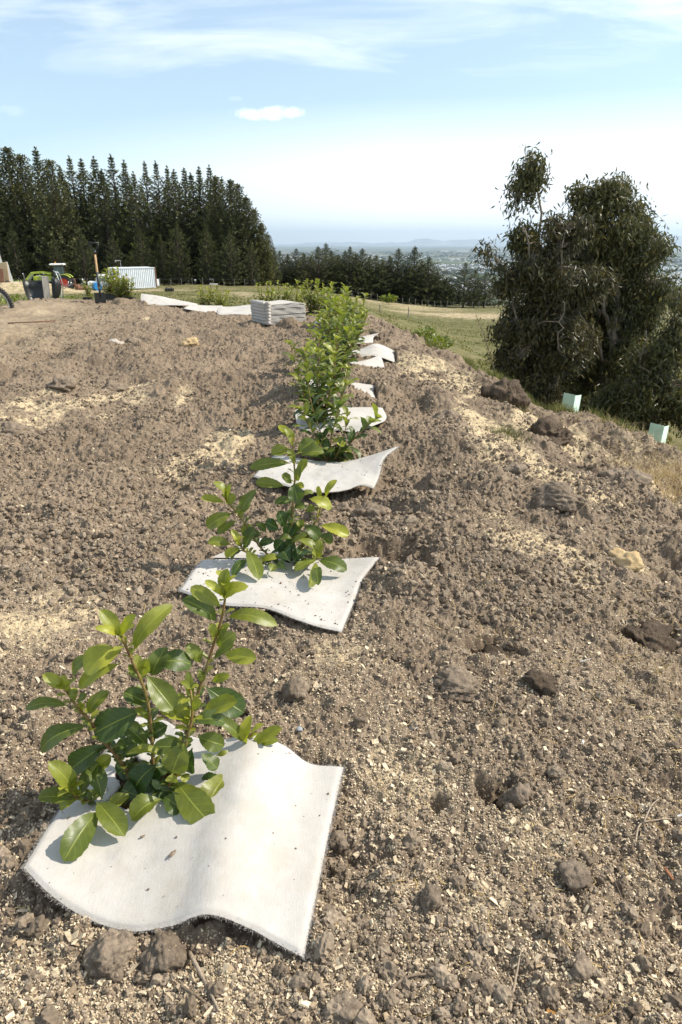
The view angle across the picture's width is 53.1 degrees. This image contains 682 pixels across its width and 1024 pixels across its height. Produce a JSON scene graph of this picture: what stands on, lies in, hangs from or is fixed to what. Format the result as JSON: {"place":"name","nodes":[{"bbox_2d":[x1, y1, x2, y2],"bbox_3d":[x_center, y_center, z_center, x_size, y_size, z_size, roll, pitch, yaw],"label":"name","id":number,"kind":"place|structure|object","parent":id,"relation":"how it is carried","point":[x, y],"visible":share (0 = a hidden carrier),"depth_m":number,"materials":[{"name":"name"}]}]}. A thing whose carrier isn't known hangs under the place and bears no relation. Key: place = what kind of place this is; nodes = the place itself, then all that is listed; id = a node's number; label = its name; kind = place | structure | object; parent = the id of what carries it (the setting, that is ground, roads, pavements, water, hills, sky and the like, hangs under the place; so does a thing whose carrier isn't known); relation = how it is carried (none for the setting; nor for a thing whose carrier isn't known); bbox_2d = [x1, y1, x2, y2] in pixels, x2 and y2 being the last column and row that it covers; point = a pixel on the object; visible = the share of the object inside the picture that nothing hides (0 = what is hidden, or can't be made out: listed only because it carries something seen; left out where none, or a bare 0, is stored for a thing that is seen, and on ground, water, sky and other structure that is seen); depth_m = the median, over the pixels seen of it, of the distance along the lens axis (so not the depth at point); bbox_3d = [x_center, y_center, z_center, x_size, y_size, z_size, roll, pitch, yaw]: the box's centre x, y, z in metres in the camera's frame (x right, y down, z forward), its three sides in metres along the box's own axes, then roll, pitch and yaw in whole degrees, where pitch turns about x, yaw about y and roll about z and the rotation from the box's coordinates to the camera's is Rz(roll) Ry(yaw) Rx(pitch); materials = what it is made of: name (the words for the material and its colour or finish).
{"place":"outdoors","nodes":[
{"label":"outdoors","id":0,"kind":"place"},
{"bbox_2d":[0,280,681,1023],"bbox_3d":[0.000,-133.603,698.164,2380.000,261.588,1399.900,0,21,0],"label":"ground","id":1,"kind":"structure","parent":0,"point":[38,312],"depth_m":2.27,"materials":[{"name":"soil"}]},
{"bbox_2d":[2,224,33,281],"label":"pine tree","id":2,"kind":"object","parent":1,"relation":"on","point":[17,261],"visible":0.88,"depth_m":93.95,"materials":[{"name":"green plant"}]},
{"bbox_2d":[0,421,38,437],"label":"soil clod","id":3,"kind":"object","parent":1,"relation":"on","point":[13,428],"visible":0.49,"depth_m":4.23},
{"bbox_2d":[0,146,49,279],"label":"cypress tree","id":4,"kind":"object","parent":1,"relation":"on","point":[8,163],"visible":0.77,"depth_m":96.13,"materials":[{"name":"green plant"}]},
{"bbox_2d":[0,154,52,279],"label":"cypress tree","id":5,"kind":"object","parent":1,"relation":"on","point":[25,167],"visible":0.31,"depth_m":97.43,"materials":[{"name":"green plant"}]},
{"bbox_2d":[22,273,43,299],"bbox_3d":[-5.774,-4.138,12.949,0.411,0.758,0.373,-8,23,-19],"label":"wheelbarrow","id":6,"kind":"object","parent":1,"relation":"on","point":[33,289],"visible":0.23,"depth_m":12.88,"materials":[{"name":"black plastic"}]},
{"bbox_2d":[18,146,66,258],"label":"pine tree","id":7,"kind":"object","parent":1,"relation":"on","point":[37,163],"visible":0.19,"depth_m":100.03,"materials":[{"name":"green plant"}]},
{"bbox_2d":[25,262,88,289],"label":"tractor","id":8,"kind":"object","parent":1,"relation":"on","point":[65,278],"visible":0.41,"depth_m":70.48,"materials":[{"name":"metal"}]},
{"bbox_2d":[26,159,93,277],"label":"cypress tree","id":9,"kind":"object","parent":1,"relation":"on","point":[55,214],"visible":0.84,"depth_m":94.81,"materials":[{"name":"green plant"}]},
{"bbox_2d":[45,376,77,391],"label":"soil clod","id":10,"kind":"object","parent":1,"relation":"on","point":[67,383],"visible":0.91,"depth_m":5.19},
{"bbox_2d":[53,155,106,277],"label":"pine tree","id":11,"kind":"object","parent":1,"relation":"on","point":[71,173],"visible":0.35,"depth_m":99.47,"materials":[{"name":"green plant"}]},
{"bbox_2d":[66,229,101,284],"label":"pine tree","id":12,"kind":"object","parent":1,"relation":"on","point":[85,271],"visible":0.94,"depth_m":91.20,"materials":[{"name":"green plant"}]},
{"bbox_2d":[66,158,112,279],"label":"pine tree","id":13,"kind":"object","parent":1,"relation":"on","point":[81,164],"visible":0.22,"depth_m":100.65,"materials":[{"name":"green plant"}]},
{"bbox_2d":[88,242,105,302],"bbox_3d":[-3.710,-3.551,10.428,0.170,1.067,0.048,0,21,0],"label":"spade","id":14,"kind":"object","parent":1,"relation":"on","point":[99,297],"visible":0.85,"depth_m":10.44,"materials":[{"name":"brown wood"}]},
{"bbox_2d":[74,156,138,277],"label":"pine tree","id":15,"kind":"object","parent":1,"relation":"on","point":[95,174],"visible":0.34,"depth_m":99.24,"materials":[{"name":"green plant"}]},
{"bbox_2d":[95,267,122,299],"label":"potted plant","id":16,"kind":"object","parent":1,"relation":"on","point":[108,295],"visible":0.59,"depth_m":11.23,"materials":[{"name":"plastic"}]},
{"bbox_2d":[81,928,137,983],"bbox_3d":[-0.383,0.730,1.131,0.081,0.068,0.084,6,22,15],"label":"soil clod","id":17,"kind":"object","parent":1,"relation":"on","point":[109,952],"visible":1,"depth_m":1.11,"materials":[{"name":"soil"}]},
{"bbox_2d":[80,168,138,276],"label":"pine tree","id":18,"kind":"object","parent":1,"relation":"on","point":[103,192],"visible":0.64,"depth_m":97.19,"materials":[{"name":"green plant"}]},
{"bbox_2d":[100,234,128,271],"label":"pine tree","id":19,"kind":"object","parent":1,"relation":"on","point":[114,253],"visible":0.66,"depth_m":92.27,"materials":[{"name":"green plant"}]},
{"bbox_2d":[86,153,152,265],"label":"pine tree","id":20,"kind":"object","parent":1,"relation":"on","point":[112,172],"visible":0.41,"depth_m":100.05,"materials":[{"name":"green plant"}]},
{"bbox_2d":[109,273,135,298],"bbox_3d":[-3.465,-3.537,10.907,0.457,0.518,0.390,-2,22,-6],"label":"plant crate","id":21,"kind":"object","parent":1,"relation":"on","point":[124,289],"visible":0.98,"depth_m":10.82,"materials":[{"name":"plastic"}]},
{"bbox_2d":[105,160,151,264],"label":"pine tree","id":22,"kind":"object","parent":1,"relation":"on","point":[125,175],"visible":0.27,"depth_m":101.04,"materials":[{"name":"green plant"}]},
{"bbox_2d":[107,260,158,288],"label":"shipping container","id":23,"kind":"object","parent":1,"relation":"on","point":[144,277],"visible":0.68,"depth_m":79.08,"materials":[{"name":"metal"}]},
{"bbox_2d":[115,171,166,274],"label":"pine tree","id":24,"kind":"object","parent":1,"relation":"on","point":[133,186],"visible":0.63,"depth_m":97.31,"materials":[{"name":"green plant"}]},
{"bbox_2d":[129,226,158,277],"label":"pine tree","id":25,"kind":"object","parent":1,"relation":"on","point":[142,251],"visible":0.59,"depth_m":91.90,"materials":[{"name":"green plant"}]},
{"bbox_2d":[131,160,168,266],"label":"pine tree","id":26,"kind":"object","parent":1,"relation":"on","point":[145,175],"visible":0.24,"depth_m":100.50,"materials":[{"name":"green plant"}]},
{"bbox_2d":[25,568,281,861],"bbox_3d":[-0.350,0.404,1.335,0.496,0.539,0.215,-7,23,-17],"label":"shrub","id":27,"kind":"object","parent":1,"relation":"on","point":[191,804],"visible":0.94,"depth_m":1.36,"materials":[{"name":"green plant"}]},
{"bbox_2d":[135,160,185,283],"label":"pine tree","id":28,"kind":"object","parent":1,"relation":"on","point":[159,194],"visible":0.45,"depth_m":99.76,"materials":[{"name":"green plant"}]},
{"bbox_2d":[150,234,172,284],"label":"pine tree","id":29,"kind":"object","parent":1,"relation":"on","point":[162,276],"visible":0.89,"depth_m":94.52,"materials":[{"name":"green plant"}]},
{"bbox_2d":[140,926,186,974],"bbox_3d":[-0.296,0.736,1.135,0.074,0.064,0.084,-13,25,-30],"label":"soil clod","id":30,"kind":"object","parent":1,"relation":"on","point":[165,951],"visible":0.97,"depth_m":1.11,"materials":[{"name":"soil"}]},
{"bbox_2d":[149,169,207,283],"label":"pine tree","id":31,"kind":"object","parent":1,"relation":"on","point":[173,194],"visible":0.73,"depth_m":98.04,"materials":[{"name":"green plant"}]},
{"bbox_2d":[163,221,195,284],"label":"pine tree","id":32,"kind":"object","parent":1,"relation":"on","point":[177,264],"visible":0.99,"depth_m":93.58,"materials":[{"name":"green plant"}]},
{"bbox_2d":[20,717,346,959],"bbox_3d":[-0.299,0.594,1.380,0.594,0.077,0.526,4,22,9],"label":"felt mat","id":33,"kind":"object","parent":1,"relation":"on","point":[249,869],"visible":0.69,"depth_m":1.27,"materials":[{"name":"fabric"}]},
{"bbox_2d":[165,167,206,283],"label":"pine tree","id":34,"kind":"object","parent":1,"relation":"on","point":[184,182],"visible":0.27,"depth_m":100.35,"materials":[{"name":"green plant"}]},
{"bbox_2d":[164,172,216,283],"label":"pine tree","id":35,"kind":"object","parent":1,"relation":"on","point":[191,181],"visible":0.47,"depth_m":99.08,"materials":[{"name":"green plant"}]},
{"bbox_2d":[194,223,220,284],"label":"pine tree","id":36,"kind":"object","parent":1,"relation":"on","point":[209,275],"visible":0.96,"depth_m":92.89,"materials":[{"name":"green plant"}]},
{"bbox_2d":[189,164,227,282],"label":"pine tree","id":37,"kind":"object","parent":1,"relation":"on","point":[207,180],"visible":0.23,"depth_m":99.55,"materials":[{"name":"green plant"}]},
{"bbox_2d":[198,175,232,284],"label":"cypress tree","id":38,"kind":"object","parent":1,"relation":"on","point":[215,194],"visible":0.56,"depth_m":96.80,"materials":[{"name":"green plant"}]},
{"bbox_2d":[215,229,247,285],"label":"pine tree","id":39,"kind":"object","parent":1,"relation":"on","point":[230,268],"visible":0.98,"depth_m":92.78,"materials":[{"name":"green plant"}]},
{"bbox_2d":[213,179,251,284],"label":"cypress tree","id":40,"kind":"object","parent":1,"relation":"on","point":[231,215],"visible":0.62,"depth_m":96.01,"materials":[{"name":"green plant"}]},
{"bbox_2d":[217,305,250,314],"bbox_3d":[-1.464,-3.008,10.154,0.805,0.096,0.701,0,21,0],"label":"felt mat","id":41,"kind":"object","parent":1,"relation":"on","point":[244,309],"visible":0.66,"depth_m":10.10,"materials":[{"name":"fabric"}]},
{"bbox_2d":[184,305,222,312],"bbox_3d":[-2.046,-3.075,10.342,0.612,0.084,0.501,0,21,0],"label":"felt mat","id":42,"kind":"object","parent":41,"relation":"on","point":[204,308],"visible":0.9,"depth_m":10.32,"materials":[{"name":"fabric"}]},
{"bbox_2d":[141,294,197,305],"bbox_3d":[-2.669,-3.297,10.604,0.954,0.161,0.352,0,21,0],"label":"felt mat","id":43,"kind":"object","parent":42,"relation":"on","point":[153,299],"visible":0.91,"depth_m":10.61,"materials":[{"name":"fabric"}]},
{"bbox_2d":[227,197,272,285],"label":"cypress tree","id":44,"kind":"object","parent":1,"relation":"on","point":[246,209],"visible":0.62,"depth_m":96.46,"materials":[{"name":"green plant"}]},
{"bbox_2d":[239,240,263,285],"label":"pine tree","id":45,"kind":"object","parent":1,"relation":"on","point":[249,278],"visible":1,"depth_m":94.27,"materials":[{"name":"green plant"}]},
{"bbox_2d":[250,300,265,324],"bbox_3d":[-1.062,-2.571,8.783,0.058,0.289,0.371,-15,26,-27],"label":"folded mat bundle","id":46,"kind":"object","parent":1,"relation":"on","point":[258,311],"visible":0.97,"depth_m":8.73,"materials":[{"name":"fabric"}]},
{"bbox_2d":[242,209,273,284],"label":"cypress tree","id":47,"kind":"object","parent":1,"relation":"on","point":[258,221],"visible":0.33,"depth_m":97.56,"materials":[{"name":"green plant"}]},
{"bbox_2d":[250,223,276,285],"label":"cypress tree","id":48,"kind":"object","parent":1,"relation":"on","point":[268,265],"visible":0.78,"depth_m":97.75,"materials":[{"name":"green plant"}]},
{"bbox_2d":[201,425,348,587],"bbox_3d":[-0.226,-0.007,2.332,0.511,0.545,0.346,0,21,0],"label":"shrub","id":49,"kind":"object","parent":1,"relation":"on","point":[288,550],"visible":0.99,"depth_m":2.39,"materials":[{"name":"green plant"}]},
{"bbox_2d":[178,538,379,633],"bbox_3d":[-0.196,0.225,2.368,0.662,0.046,0.526,9,23,22],"label":"felt mat","id":50,"kind":"object","parent":1,"relation":"on","point":[261,593],"visible":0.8,"depth_m":2.29,"materials":[{"name":"fabric"}]},
{"bbox_2d":[274,251,294,284],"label":"young pine","id":51,"kind":"object","parent":1,"relation":"on","point":[283,273],"visible":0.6,"depth_m":113.94,"materials":[{"name":"green plant"}]},
{"bbox_2d":[281,675,309,702],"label":"soil clod","id":52,"kind":"object","parent":1,"relation":"on","point":[296,687],"visible":0.96,"depth_m":1.73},
{"bbox_2d":[298,278,324,313],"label":"shrub","id":53,"kind":"object","parent":1,"relation":"on","point":[310,307],"visible":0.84,"depth_m":9.73,"materials":[{"name":"green plant"}]},
{"bbox_2d":[289,247,347,289],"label":"young pine","id":54,"kind":"object","parent":1,"relation":"on","point":[319,273],"visible":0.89,"depth_m":110.82,"materials":[{"name":"green plant"}]},
{"bbox_2d":[281,329,358,421],"bbox_3d":[-0.121,-0.806,4.211,0.446,0.628,0.461,-8,23,-20],"label":"shrub","id":55,"kind":"object","parent":1,"relation":"on","point":[320,383],"visible":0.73,"depth_m":4.19,"materials":[{"name":"green plant"}]},
{"bbox_2d":[253,446,399,492],"bbox_3d":[-0.114,-0.235,3.392,0.710,0.135,0.500,7,23,18],"label":"felt mat","id":56,"kind":"object","parent":1,"relation":"on","point":[346,476],"visible":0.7,"depth_m":3.34,"materials":[{"name":"fabric"}]},
{"bbox_2d":[286,340,381,461],"bbox_3d":[-0.035,-0.543,3.568,0.504,0.654,0.354,0,21,0],"label":"shrub","id":57,"kind":"object","parent":1,"relation":"on","point":[340,450],"visible":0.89,"depth_m":3.59,"materials":[{"name":"green plant"}]},
{"bbox_2d":[302,303,367,390],"bbox_3d":[-0.057,-1.186,4.895,0.442,0.596,0.482,10,24,23],"label":"shrub","id":58,"kind":"object","parent":1,"relation":"on","point":[343,360],"visible":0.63,"depth_m":4.91,"materials":[{"name":"green plant"}]},
{"bbox_2d":[327,830,350,852],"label":"soil clod","id":59,"kind":"object","parent":1,"relation":"on","point":[338,842],"visible":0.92,"depth_m":1.36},
{"bbox_2d":[0,319,681,1023],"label":"wood chips","id":60,"kind":"object","parent":1,"relation":"on","point":[206,1015],"visible":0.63,"depth_m":1.35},
{"bbox_2d":[0,286,681,444],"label":"pasture","id":61,"kind":"structure","parent":1,"relation":"on","point":[669,437],"depth_m":37.66,"materials":[{"name":"green plant"}]},
{"bbox_2d":[295,407,386,431],"bbox_3d":[-0.009,-0.612,4.441,0.623,0.043,0.660,0,21,0],"label":"felt mat","id":62,"kind":"object","parent":1,"relation":"on","point":[359,413],"visible":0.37,"depth_m":4.39,"materials":[{"name":"fabric"}]},
{"bbox_2d":[0,356,681,1023],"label":"rootlets","id":63,"kind":"object","parent":1,"relation":"on","point":[510,764],"visible":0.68,"depth_m":1.48,"materials":[{"name":"plant"}]},
{"bbox_2d":[314,294,372,360],"bbox_3d":[-0.023,-1.510,5.703,0.457,0.604,0.511,-12,24,-27],"label":"shrub","id":64,"kind":"object","parent":1,"relation":"on","point":[364,315],"visible":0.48,"depth_m":5.64,"materials":[{"name":"green plant"}]},
{"bbox_2d":[321,287,366,336],"bbox_3d":[0.056,-2.004,7.014,0.530,0.602,0.423,15,26,33],"label":"shrub","id":65,"kind":"object","parent":1,"relation":"on","point":[347,305],"visible":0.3,"depth_m":6.94,"materials":[{"name":"green plant"}]},
{"bbox_2d":[333,990,363,1023],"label":"soil clod","id":66,"kind":"object","parent":1,"relation":"on","point":[351,1008],"visible":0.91,"depth_m":1.03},
{"bbox_2d":[330,246,370,295],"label":"young pine","id":67,"kind":"object","parent":1,"relation":"on","point":[352,259],"visible":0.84,"depth_m":111.06,"materials":[{"name":"green plant"}]},
{"bbox_2d":[335,248,391,296],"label":"young pine","id":68,"kind":"object","parent":1,"relation":"on","point":[363,260],"visible":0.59,"depth_m":112.17,"materials":[{"name":"green plant"}]},
{"bbox_2d":[348,502,386,520],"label":"soil clod","id":69,"kind":"object","parent":1,"relation":"on","point":[369,511],"visible":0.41,"depth_m":2.99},
{"bbox_2d":[348,344,394,361],"bbox_3d":[0.192,-1.560,6.632,0.736,0.113,0.476,5,22,13],"label":"felt mat","id":70,"kind":"object","parent":1,"relation":"on","point":[385,352],"visible":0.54,"depth_m":6.54,"materials":[{"name":"fabric"}]},
{"bbox_2d":[356,255,404,298],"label":"young pine","id":71,"kind":"object","parent":1,"relation":"on","point":[371,283],"visible":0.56,"depth_m":113.41,"materials":[{"name":"green plant"}]},
{"bbox_2d":[370,248,431,301],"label":"young pine","id":72,"kind":"object","parent":1,"relation":"on","point":[398,253],"visible":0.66,"depth_m":113.50,"materials":[{"name":"green plant"}]},
{"bbox_2d":[383,246,441,303],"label":"young pine","id":73,"kind":"object","parent":1,"relation":"on","point":[414,253],"visible":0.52,"depth_m":113.50,"materials":[{"name":"green plant"}]},
{"bbox_2d":[395,261,451,304],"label":"young pine","id":74,"kind":"object","parent":1,"relation":"on","point":[417,289],"visible":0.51,"depth_m":112.83,"materials":[{"name":"green plant"}]},
{"bbox_2d":[398,256,458,305],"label":"young pine","id":75,"kind":"object","parent":1,"relation":"on","point":[424,298],"visible":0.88,"depth_m":111.76,"materials":[{"name":"green plant"}]},
{"bbox_2d":[419,883,442,912],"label":"soil clod","id":76,"kind":"object","parent":1,"relation":"on","point":[430,897],"visible":1,"depth_m":1.21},
{"bbox_2d":[431,665,481,702],"bbox_3d":[0.305,0.460,1.798,0.142,0.070,0.126,17,27,37],"label":"soil clod","id":77,"kind":"object","parent":1,"relation":"on","point":[457,683],"visible":0.8,"depth_m":1.78,"materials":[{"name":"soil"}]},
{"bbox_2d":[438,262,486,307],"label":"young pine","id":78,"kind":"object","parent":1,"relation":"on","point":[463,297],"visible":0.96,"depth_m":111.71,"materials":[{"name":"green plant"}]},
{"bbox_2d":[461,272,508,306],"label":"young pine","id":79,"kind":"object","parent":1,"relation":"on","point":[485,277],"visible":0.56,"depth_m":114.64,"materials":[{"name":"green plant"}]},
{"bbox_2d":[480,643,526,657],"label":"soil clod","id":80,"kind":"object","parent":1,"relation":"on","point":[488,648],"visible":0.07,"depth_m":2.05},
{"bbox_2d":[480,377,531,411],"bbox_3d":[1.279,-0.887,5.536,0.404,0.405,0.440,-11,24,-26],"label":"soil clod","id":81,"kind":"object","parent":1,"relation":"on","point":[503,389],"visible":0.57,"depth_m":5.40,"materials":[{"name":"soil"}]},
{"bbox_2d":[482,423,536,445],"bbox_3d":[1.086,-0.505,4.331,0.367,0.146,0.326,17,27,36],"label":"grass tuft","id":82,"kind":"object","parent":1,"relation":"on","point":[508,431],"visible":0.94,"depth_m":4.31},
{"bbox_2d":[496,782,534,808],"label":"soil clod","id":83,"kind":"object","parent":1,"relation":"on","point":[517,795],"visible":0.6,"depth_m":1.45,"materials":[{"name":"soil"}]},
{"bbox_2d":[490,141,553,318],"bbox_3d":[4.095,-4.909,15.223,1.572,5.922,1.182,13,25,30],"label":"gum tree","id":84,"kind":"object","parent":1,"relation":"on","point":[529,181],"visible":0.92,"depth_m":14.46,"materials":[{"name":"green plant"}]},
{"bbox_2d":[523,668,557,697],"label":"soil clod","id":85,"kind":"object","parent":1,"relation":"on","point":[541,683],"visible":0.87,"depth_m":1.79,"materials":[{"name":"soil"}]},
{"bbox_2d":[468,202,628,409],"bbox_3d":[4.399,-4.230,15.083,3.356,4.754,2.563,0,21,0],"label":"gum tree","id":86,"kind":"object","parent":1,"relation":"on","point":[541,282],"visible":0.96,"depth_m":14.62,"materials":[{"name":"green plant"}]},
{"bbox_2d":[527,416,575,446],"bbox_3d":[1.453,-0.550,4.772,0.432,0.273,0.361,-19,28,-40],"label":"soil clod","id":87,"kind":"object","parent":1,"relation":"on","point":[555,431],"visible":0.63,"depth_m":4.64,"materials":[{"name":"soil"}]},
{"bbox_2d":[532,481,588,514],"bbox_3d":[1.031,-0.055,3.229,0.261,0.167,0.285,-11,24,-26],"label":"soil clod","id":88,"kind":"object","parent":1,"relation":"on","point":[561,497],"visible":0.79,"depth_m":3.17,"materials":[{"name":"soil"}]},
{"bbox_2d":[559,858,592,893],"bbox_3d":[0.441,0.684,1.280,0.062,0.045,0.063,-3,22,-8],"label":"soil clod","id":89,"kind":"object","parent":1,"relation":"on","point":[576,877],"visible":1,"depth_m":1.27,"materials":[{"name":"soil"}]},
{"bbox_2d":[568,951,592,983],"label":"soil clod","id":90,"kind":"object","parent":1,"relation":"on","point":[581,970],"visible":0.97,"depth_m":1.10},
{"bbox_2d":[525,405,681,510],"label":"dry grass","id":91,"kind":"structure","parent":1,"relation":"on","point":[666,473],"depth_m":4.71,"materials":[{"name":"plant"}]},
{"bbox_2d":[554,167,681,415],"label":"gum tree","id":92,"kind":"object","parent":1,"relation":"on","point":[632,245],"visible":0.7,"depth_m":15.81,"materials":[{"name":"green plant"}]},
{"bbox_2d":[597,467,652,485],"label":"soil clod","id":93,"kind":"object","parent":1,"relation":"on","point":[643,477],"visible":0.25,"depth_m":3.96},
{"bbox_2d":[608,547,643,571],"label":"stone","id":94,"kind":"object","parent":1,"relation":"on","point":[632,560],"visible":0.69,"depth_m":2.70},
{"bbox_2d":[579,280,681,438],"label":"gum tree","id":95,"kind":"object","parent":1,"relation":"on","point":[645,393],"visible":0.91,"depth_m":13.91,"materials":[{"name":"green plant"}]},
{"bbox_2d":[580,631,681,737],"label":"root tuft","id":96,"kind":"object","parent":1,"relation":"on","point":[647,666],"visible":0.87,"depth_m":1.98,"materials":[{"name":"plant"}]},
{"bbox_2d":[617,619,676,654],"bbox_3d":[1.033,0.443,2.302,0.174,0.142,0.233,17,27,36],"label":"soil clod","id":97,"kind":"object","parent":1,"relation":"on","point":[654,634],"visible":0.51,"depth_m":2.26,"materials":[{"name":"soil"}]},
{"bbox_2d":[648,423,668,442],"bbox_3d":[2.903,-0.475,6.359,0.203,0.711,0.145,-15,26,-34],"label":"tree guard","id":98,"kind":"object","parent":1,"relation":"on","point":[661,431],"visible":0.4,"depth_m":6.22,"materials":[{"name":"green plastic"}]},
{"bbox_2d":[0,0,681,244],"label":"sky","id":99,"kind":"structure","parent":0,"point":[341,121],"materials":[{"name":"blue"}]},
{"bbox_2d":[269,246,681,304],"bbox_3d":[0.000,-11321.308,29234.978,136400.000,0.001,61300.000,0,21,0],"label":"distant landscape","id":100,"kind":"structure","parent":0,"point":[434,250],"depth_m":14122.13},
{"bbox_2d":[168,251,681,293],"bbox_3d":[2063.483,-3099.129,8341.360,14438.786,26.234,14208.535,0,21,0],"label":"distant woods","id":101,"kind":"object","parent":100,"relation":"on","point":[509,257],"visible":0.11,"depth_m":7477.16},
{"bbox_2d":[195,255,681,289],"bbox_3d":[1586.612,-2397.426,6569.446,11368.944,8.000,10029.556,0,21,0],"label":"distant town","id":102,"kind":"object","parent":100,"relation":"on","point":[674,273],"visible":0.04,"depth_m":5315.48},
{"bbox_2d":[272,233,681,245],"bbox_3d":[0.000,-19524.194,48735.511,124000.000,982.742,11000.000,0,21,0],"label":"mountains","id":103,"kind":"structure","parent":0,"point":[432,242],"depth_m":46589.03,"materials":[{"name":"blue"}]},
{"bbox_2d":[425,340,647,433],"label":"grass","id":104,"kind":"structure","parent":0,"point":[472,365],"depth_m":6.10,"materials":[{"name":"plant"}]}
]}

